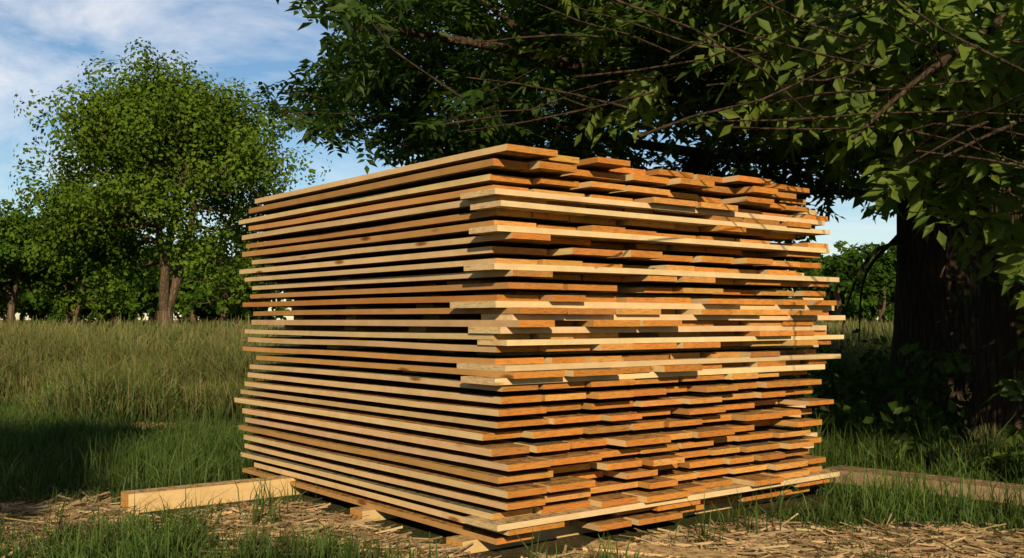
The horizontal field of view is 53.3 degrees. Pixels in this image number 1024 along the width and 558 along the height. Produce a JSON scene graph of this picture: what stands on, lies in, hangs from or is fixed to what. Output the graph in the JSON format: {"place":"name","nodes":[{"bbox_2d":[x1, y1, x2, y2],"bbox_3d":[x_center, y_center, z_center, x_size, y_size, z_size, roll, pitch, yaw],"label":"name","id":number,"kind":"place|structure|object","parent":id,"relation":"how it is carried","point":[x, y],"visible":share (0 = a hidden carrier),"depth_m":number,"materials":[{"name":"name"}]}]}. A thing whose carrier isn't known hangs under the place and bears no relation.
{"place":"outdoors","nodes":[
{"label":"outdoors","id":0,"kind":"place"},
{"bbox_2d":[0,0,982,319],"label":"sky","id":1,"kind":"structure","parent":0,"point":[43,43],"materials":[{"name":"blue"}]},
{"bbox_2d":[0,313,1023,557],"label":"grass","id":2,"kind":"structure","parent":0,"point":[82,391],"depth_m":6.14,"materials":[{"name":"green plant"}]},
{"bbox_2d":[0,320,1023,557],"bbox_3d":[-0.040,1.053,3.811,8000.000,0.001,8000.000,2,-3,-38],"label":"ground","id":3,"kind":"structure","parent":0,"point":[421,530],"depth_m":4.49,"materials":[{"name":"brown soil"}]},
{"bbox_2d":[0,37,331,329],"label":"trees","id":4,"kind":"object","parent":3,"relation":"on","point":[126,115],"depth_m":42.99,"materials":[{"name":"green plant"}]},
{"bbox_2d":[0,198,896,324],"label":"tree line","id":5,"kind":"object","parent":3,"relation":"on","point":[845,266],"depth_m":94.17,"materials":[{"name":"green plant"}]},
{"bbox_2d":[121,144,844,553],"bbox_3d":[-0.133,0.332,5.307,3.267,1.566,2.604,2,-3,-38],"label":"lumber stack","id":6,"kind":"object","parent":3,"relation":"on","point":[503,346],"visible":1,"depth_m":4.46,"materials":[{"name":"brown wood"}]},
{"bbox_2d":[0,408,1023,557],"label":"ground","id":7,"kind":"structure","parent":3,"relation":"on","point":[796,541],"depth_m":4.12,"materials":[{"name":"brown soil"}]},
{"bbox_2d":[238,0,1023,483],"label":"tree","id":8,"kind":"object","parent":3,"relation":"on","point":[364,56],"depth_m":6.72,"materials":[{"name":"green plant"}]},
{"bbox_2d":[583,540,736,557],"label":"wooden board","id":9,"kind":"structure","parent":3,"relation":"on","point":[659,550],"depth_m":3.80,"materials":[{"name":"brown wood"}]},
{"bbox_2d":[777,216,1023,464],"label":"undergrowth","id":10,"kind":"object","parent":3,"relation":"on","point":[862,384],"depth_m":7.09,"materials":[{"name":"green plant"}]},
{"bbox_2d":[824,465,1023,505],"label":"wooden beam","id":11,"kind":"structure","parent":3,"relation":"on","point":[846,470],"depth_m":5.25,"materials":[{"name":"brown wood"}]}
]}

